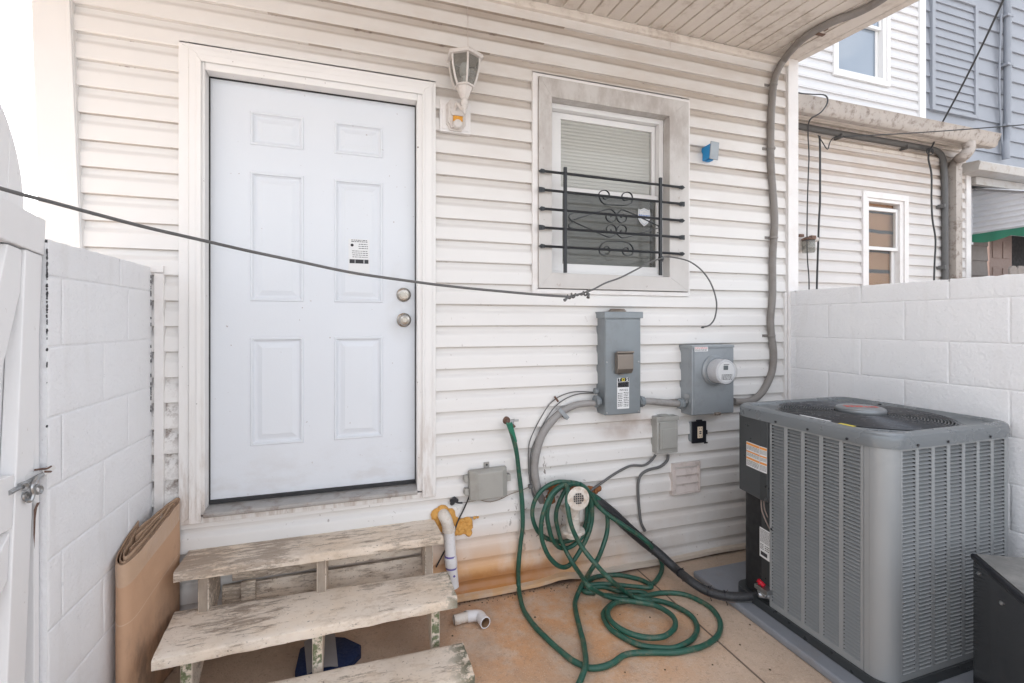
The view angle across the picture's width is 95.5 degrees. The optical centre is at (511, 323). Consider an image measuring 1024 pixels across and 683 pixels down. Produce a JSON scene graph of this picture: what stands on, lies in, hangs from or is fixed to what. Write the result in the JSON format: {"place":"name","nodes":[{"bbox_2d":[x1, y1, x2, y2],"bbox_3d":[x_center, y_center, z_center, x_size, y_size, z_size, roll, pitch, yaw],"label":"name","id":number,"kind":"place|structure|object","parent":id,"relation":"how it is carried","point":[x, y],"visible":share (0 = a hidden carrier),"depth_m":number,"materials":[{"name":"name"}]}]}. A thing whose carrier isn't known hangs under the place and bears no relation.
{"place":"outdoors","nodes":[
{"label":"outdoors","id":0,"kind":"place"},
{"bbox_2d":[0,0,37,215],"label":"sky","id":1,"kind":"structure","parent":0,"point":[17,100],"materials":[{"name":"white"}]},
{"bbox_2d":[163,549,832,682],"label":"ground","id":2,"kind":"structure","parent":0,"point":[509,644],"depth_m":2.16,"materials":[{"name":"concrete"}]},
{"bbox_2d":[25,345,38,682],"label":"gate post","id":3,"kind":"object","parent":2,"relation":"on","point":[32,660],"visible":0.24,"depth_m":1.34,"materials":[{"name":"paint"}]},
{"bbox_2d":[0,103,45,682],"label":"garden gate","id":4,"kind":"structure","parent":3,"relation":"attached to","point":[22,238],"depth_m":1.25,"materials":[{"name":"paint"}]},
{"bbox_2d":[8,465,55,502],"bbox_3d":[-1.340,0.451,1.312,0.030,0.083,0.211,0,0,-18],"label":"gate latch","id":5,"kind":"object","parent":4,"relation":"attached to","point":[30,481],"visible":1,"depth_m":1.28,"materials":[{"name":"metal"}]},
{"bbox_2d":[33,502,39,546],"bbox_3d":[-1.365,0.581,1.336,0.001,0.130,0.032,0,0,-18],"label":"rust crack","id":6,"kind":"object","parent":3,"relation":"attached to","point":[35,511],"visible":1,"depth_m":1.33,"materials":[{"name":"metal"}]},
{"bbox_2d":[39,239,152,682],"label":"block wall","id":7,"kind":"structure","parent":2,"relation":"on","point":[95,449],"depth_m":1.58,"materials":[{"name":"white concrete"}]},
{"bbox_2d":[46,249,151,427],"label":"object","id":8,"kind":"structure","parent":7,"relation":"attached to","point":[47,293],"depth_m":1.37,"materials":[{"name":"dirt"},{"name":"mildew"}]},
{"bbox_2d":[115,497,179,682],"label":"cardboard","id":9,"kind":"object","parent":2,"relation":"on","point":[147,601],"visible":0.91,"depth_m":1.81,"materials":[{"name":"cardboard"}]},
{"bbox_2d":[151,519,474,682],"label":"wooden steps","id":10,"kind":"structure","parent":2,"relation":"on","point":[319,603],"depth_m":2.00,"materials":[{"name":"grey wood"}]},
{"bbox_2d":[295,634,360,676],"bbox_3d":[-0.806,1.465,2.056,0.264,0.044,0.281,0,0,-18],"label":"blue slipper","id":11,"kind":"object","parent":2,"relation":"on","point":[339,652],"visible":0.65,"depth_m":2.04,"materials":[{"name":"fabric"}]},
{"bbox_2d":[453,609,489,628],"bbox_3d":[-0.200,1.459,2.293,0.170,0.060,0.117,0,0,-18],"label":"loose elbow","id":12,"kind":"object","parent":2,"relation":"on","point":[481,618],"visible":1,"depth_m":2.29,"materials":[{"name":"white plastic"}]},
{"bbox_2d":[31,0,918,610],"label":"house","id":13,"kind":"structure","parent":2,"relation":"on","point":[291,400],"depth_m":2.44,"materials":[{"name":"plastic"}]},
{"bbox_2d":[210,78,414,499],"bbox_3d":[-0.950,-0.159,2.283,0.938,1.966,0.078,0,0,-18],"label":"door","id":14,"kind":"structure","parent":13,"relation":"in","point":[312,368],"depth_m":2.30,"materials":[{"name":"paint"}]},
{"bbox_2d":[438,509,458,589],"bbox_3d":[-0.335,1.174,2.436,0.107,0.405,0.106,0,0,-18],"label":"drain pipe","id":15,"kind":"object","parent":13,"relation":"attached to","point":[448,528],"visible":0.99,"depth_m":2.40,"materials":[{"name":"white plastic"}]},
{"bbox_2d":[431,505,478,536],"bbox_3d":[-0.301,1.049,2.470,0.262,0.189,0.040,0,0,-18],"label":"spray foam","id":16,"kind":"object","parent":13,"relation":"attached to","point":[465,525],"visible":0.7,"depth_m":2.47,"materials":[{"name":"plastic"}]},
{"bbox_2d":[450,496,462,505],"bbox_3d":[-0.296,0.942,2.469,0.071,0.049,0.032,0,0,1],"label":"cable stub","id":17,"kind":"object","parent":13,"relation":"attached to","point":[453,500],"visible":1,"depth_m":2.46,"materials":[{"name":"black plastic"}]},
{"bbox_2d":[439,46,482,135],"bbox_3d":[-0.257,-1.203,2.383,0.195,0.388,0.230,0,0,-18],"label":"wall lantern","id":18,"kind":"object","parent":13,"relation":"attached to","point":[455,117],"depth_m":2.39,"materials":[{"name":"white metal"}]},
{"bbox_2d":[463,462,510,500],"bbox_3d":[-0.131,0.847,2.498,0.262,0.188,0.064,0,0,-18],"label":"phone box","id":19,"kind":"object","parent":13,"relation":"attached to","point":[486,482],"visible":1,"depth_m":2.47,"materials":[{"name":"grey plastic"}]},
{"bbox_2d":[436,496,468,567],"bbox_3d":[-0.311,1.097,2.458,0.188,0.365,0.013,0,0,-17],"label":"drop wire","id":20,"kind":"object","parent":19,"relation":"hanging from","point":[455,529],"visible":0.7,"depth_m":2.46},
{"bbox_2d":[463,487,527,502],"bbox_3d":[-0.081,0.940,2.533,0.383,0.061,0.010,0,0,-18],"label":"bare wire","id":21,"kind":"object","parent":19,"relation":"attached to","point":[498,499],"visible":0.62,"depth_m":2.54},
{"bbox_2d":[503,416,518,427],"bbox_3d":[-0.007,0.543,2.534,0.065,0.059,0.088,0,0,-25],"label":"hose tap","id":22,"kind":"object","parent":13,"relation":"attached to","point":[506,419],"visible":0.8,"depth_m":2.52,"materials":[{"name":"metal"}]},
{"bbox_2d":[528,391,593,497],"bbox_3d":[0.285,0.694,2.650,0.412,0.605,0.027,0,0,-18],"label":"ground wire","id":23,"kind":"object","parent":13,"relation":"attached to","point":[530,485],"visible":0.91,"depth_m":2.61,"materials":[{"name":"metal"}]},
{"bbox_2d":[531,388,601,503],"bbox_3d":[0.306,0.697,2.645,0.421,0.645,0.076,0,0,-12],"label":"flexible conduit","id":24,"kind":"object","parent":13,"relation":"attached to","point":[558,414],"visible":0.98,"depth_m":2.60,"materials":[{"name":"grey plastic"}]},
{"bbox_2d":[543,484,601,503],"bbox_3d":[0.344,0.966,2.682,0.394,0.123,0.026,0,0,-18],"label":"rusty sealant","id":25,"kind":"object","parent":13,"relation":"attached to","point":[597,489],"visible":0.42,"depth_m":2.67,"materials":[{"name":"plastic"}]},
{"bbox_2d":[560,487,588,539],"bbox_3d":[0.331,1.032,2.597,0.141,0.307,0.237,0,0,-18],"label":"cleanout pipe","id":26,"kind":"object","parent":13,"relation":"attached to","point":[578,499],"visible":0.86,"depth_m":2.50,"materials":[{"name":"white plastic"}]},
{"bbox_2d":[552,103,662,276],"bbox_3d":[0.557,-0.781,2.873,0.843,1.092,0.150,0,0,-18],"label":"window","id":27,"kind":"structure","parent":13,"relation":"in","point":[586,141],"depth_m":2.85,"materials":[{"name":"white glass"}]},
{"bbox_2d":[538,167,684,274],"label":"window bars","id":28,"kind":"object","parent":13,"relation":"attached to","point":[565,210],"depth_m":2.71,"materials":[{"name":"black metal"}]},
{"bbox_2d":[0,186,716,327],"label":"drop cable","id":29,"kind":"object","parent":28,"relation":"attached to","point":[41,199],"visible":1,"depth_m":2.02,"materials":[{"name":"black rubber"}]},
{"bbox_2d":[506,422,722,682],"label":"garden hose","id":30,"kind":"object","parent":13,"relation":"hanging from","point":[642,597],"visible":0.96,"depth_m":2.48,"materials":[{"name":"green rubber"}]},
{"bbox_2d":[595,309,642,414],"bbox_3d":[0.632,0.221,2.723,0.252,0.612,0.156,0,0,-18],"label":"breaker panel","id":31,"kind":"object","parent":13,"relation":"attached to","point":[618,355],"visible":1,"depth_m":2.68,"materials":[{"name":"grey metal"}]},
{"bbox_2d":[591,454,656,490],"bbox_3d":[0.665,0.896,2.779,0.463,0.190,0.015,0,0,-18],"label":"whip cable","id":32,"kind":"object","parent":13,"relation":"attached to","point":[622,469],"visible":0.92,"depth_m":2.77,"materials":[{"name":"grey plastic"}]},
{"bbox_2d":[636,454,668,531],"bbox_3d":[0.863,1.039,2.844,0.232,0.452,0.018,0,0,-18],"label":"whip cable","id":33,"kind":"object","parent":13,"relation":"attached to","point":[665,462],"visible":1,"depth_m":2.81,"materials":[{"name":"grey plastic"}]},
{"bbox_2d":[640,396,685,408],"bbox_3d":[0.907,0.482,2.824,0.322,0.096,0.067,0,0,-18],"label":"panel conduit","id":34,"kind":"object","parent":13,"relation":"attached to","point":[679,403],"visible":0.8,"depth_m":2.81,"materials":[{"name":"grey metal"}]},
{"bbox_2d":[651,414,678,453],"bbox_3d":[0.938,0.676,2.855,0.159,0.233,0.081,0,0,-18],"label":"disconnect box","id":35,"kind":"object","parent":13,"relation":"attached to","point":[664,439],"visible":1,"depth_m":2.82,"materials":[{"name":"grey plastic"}]},
{"bbox_2d":[591,491,757,605],"bbox_3d":[0.926,1.220,2.603,1.036,0.510,0.212,0,0,21],"label":"line set","id":36,"kind":"object","parent":13,"relation":"attached to","point":[665,559],"visible":0.68,"depth_m":2.58,"materials":[{"name":"black rubber"}]},
{"bbox_2d":[669,460,700,495],"bbox_3d":[1.090,0.970,2.924,0.210,0.197,0.036,0,0,-18],"label":"dryer vent","id":37,"kind":"object","parent":13,"relation":"attached to","point":[683,480],"visible":1,"depth_m":2.92,"materials":[{"name":"white plastic"}]},
{"bbox_2d":[688,419,707,443],"bbox_3d":[1.179,0.683,2.943,0.117,0.151,0.053,0,0,-18],"label":"outlet","id":38,"kind":"object","parent":13,"relation":"attached to","point":[698,432],"visible":1,"depth_m":2.92,"materials":[{"name":"black plastic"}]},
{"bbox_2d":[679,344,735,415],"bbox_3d":[1.232,0.351,2.866,0.335,0.433,0.236,0,0,-18],"label":"electric meter","id":39,"kind":"object","parent":13,"relation":"attached to","point":[708,371],"visible":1,"depth_m":2.84,"materials":[{"name":"grey metal"}]},
{"bbox_2d":[701,141,718,162],"bbox_3d":[1.248,-1.078,2.951,0.069,0.116,0.111,0,0,-18],"label":"junction box","id":40,"kind":"object","parent":13,"relation":"attached to","point":[710,151],"visible":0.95,"depth_m":2.90,"materials":[{"name":"blue plastic"}]},
{"bbox_2d":[733,0,886,404],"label":"service conduit","id":41,"kind":"object","parent":13,"relation":"attached to","point":[824,26],"visible":0.99,"depth_m":3.10,"materials":[{"name":"metal"}]},
{"bbox_2d":[452,579,770,672],"bbox_3d":[0.494,1.484,2.351,1.621,0.005,0.759,0,0,-2],"label":"debris","id":42,"kind":"object","parent":2,"relation":"on","point":[554,590],"visible":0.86,"depth_m":2.49,"materials":[{"name":"brown plant"}]},
{"bbox_2d":[637,569,764,682],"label":"patio joint","id":43,"kind":"object","parent":2,"relation":"on","point":[712,635],"depth_m":2.13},
{"bbox_2d":[693,561,972,682],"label":"condenser pad","id":44,"kind":"object","parent":2,"relation":"on","point":[729,577],"visible":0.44,"depth_m":2.20,"materials":[{"name":"grey concrete"}]},
{"bbox_2d":[738,397,1009,682],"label":"condenser","id":45,"kind":"object","parent":44,"relation":"on","point":[872,526],"visible":0.96,"depth_m":1.96,"materials":[{"name":"metal"}]},
{"bbox_2d":[798,0,1000,290],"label":"neighbor house","id":46,"kind":"structure","parent":2,"relation":"on","point":[876,227],"depth_m":5.05,"materials":[{"name":"plastic"}]},
{"bbox_2d":[798,233,818,251],"bbox_3d":[2.866,-0.786,4.518,0.224,0.208,0.169,0,0,-18],"label":"flood light","id":47,"kind":"object","parent":46,"relation":"attached to","point":[802,238],"visible":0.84,"depth_m":4.53,"materials":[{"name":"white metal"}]},
{"bbox_2d":[798,92,828,289],"bbox_3d":[2.695,-1.093,4.173,0.209,1.926,0.730,0,0,43],"label":"hanging wire","id":48,"kind":"object","parent":46,"relation":"hanging from","point":[826,96],"visible":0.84,"depth_m":4.46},
{"bbox_2d":[816,135,820,288],"bbox_3d":[2.992,-0.983,4.542,0.065,1.703,0.016,0,0,-18],"label":"hanging wire","id":49,"kind":"object","parent":46,"relation":"hanging from","point":[818,235],"visible":0.87,"depth_m":4.54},
{"bbox_2d":[832,15,890,87],"bbox_3d":[4.041,-3.535,5.406,0.903,1.469,0.085,0,0,-18],"label":"window","id":50,"kind":"structure","parent":46,"relation":"in","point":[864,56],"depth_m":5.47,"materials":[{"name":"white plastic"}]},
{"bbox_2d":[798,122,948,279],"bbox_3d":[3.681,-1.120,4.846,2.561,1.711,0.084,0,0,-18],"label":"neighbor conduit","id":51,"kind":"object","parent":46,"relation":"attached to","point":[944,204],"visible":0.85,"depth_m":5.18,"materials":[{"name":"grey metal"}]},
{"bbox_2d":[860,190,908,285],"bbox_3d":[3.979,-0.579,5.007,0.693,1.618,0.105,0,0,-18],"label":"window","id":52,"kind":"structure","parent":46,"relation":"in","point":[884,231],"depth_m":5.05,"materials":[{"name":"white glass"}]},
{"bbox_2d":[818,124,1023,149],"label":"overhead wire","id":53,"kind":"object","parent":46,"relation":"attached to","point":[915,132],"visible":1,"depth_m":4.41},
{"bbox_2d":[927,151,936,279],"bbox_3d":[4.577,-1.063,5.067,0.133,1.614,0.015,0,0,-18],"label":"hanging wire","id":54,"kind":"object","parent":46,"relation":"hanging from","point":[932,219],"visible":0.91,"depth_m":5.07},
{"bbox_2d":[928,0,1003,151],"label":"overhead wire","id":55,"kind":"object","parent":46,"relation":"attached to","point":[983,42],"visible":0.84,"depth_m":4.37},
{"bbox_2d":[791,274,1023,557],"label":"block wall","id":56,"kind":"structure","parent":2,"relation":"on","point":[954,345],"depth_m":2.41,"materials":[{"name":"white concrete"}]},
{"bbox_2d":[926,0,1023,276],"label":"grey house","id":57,"kind":"structure","parent":2,"relation":"on","point":[991,93],"depth_m":6.12,"materials":[{"name":"grey plastic"}]},
{"bbox_2d":[929,0,978,119],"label":"window frame","id":58,"kind":"structure","parent":57,"relation":"in","point":[932,14],"depth_m":5.90,"materials":[{"name":"grey plastic"}]},
{"bbox_2d":[936,0,974,113],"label":"boarded window","id":59,"kind":"structure","parent":57,"relation":"in","point":[954,20],"depth_m":5.94,"materials":[{"name":"grey"}]},
{"bbox_2d":[971,187,1023,244],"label":"awning","id":60,"kind":"object","parent":57,"relation":"attached to","point":[996,214],"visible":0.88,"depth_m":5.43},
{"bbox_2d":[987,236,1011,275],"bbox_3d":[6.789,-0.345,6.475,0.488,1.850,0.048,0,0,-18],"label":"porch door","id":61,"kind":"structure","parent":57,"relation":"in","point":[999,251],"depth_m":6.45,"materials":[{"name":"wood"}]},
{"bbox_2d":[971,553,1023,682],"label":"dark unit","id":62,"kind":"object","parent":2,"relation":"on","point":[998,619],"visible":1,"depth_m":1.64,"materials":[{"name":"black plastic"}]},
{"bbox_2d":[1008,266,1023,273],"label":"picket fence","id":63,"kind":"object","parent":2,"relation":"on","point":[1015,270],"visible":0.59,"depth_m":5.01,"materials":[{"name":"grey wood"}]}
]}

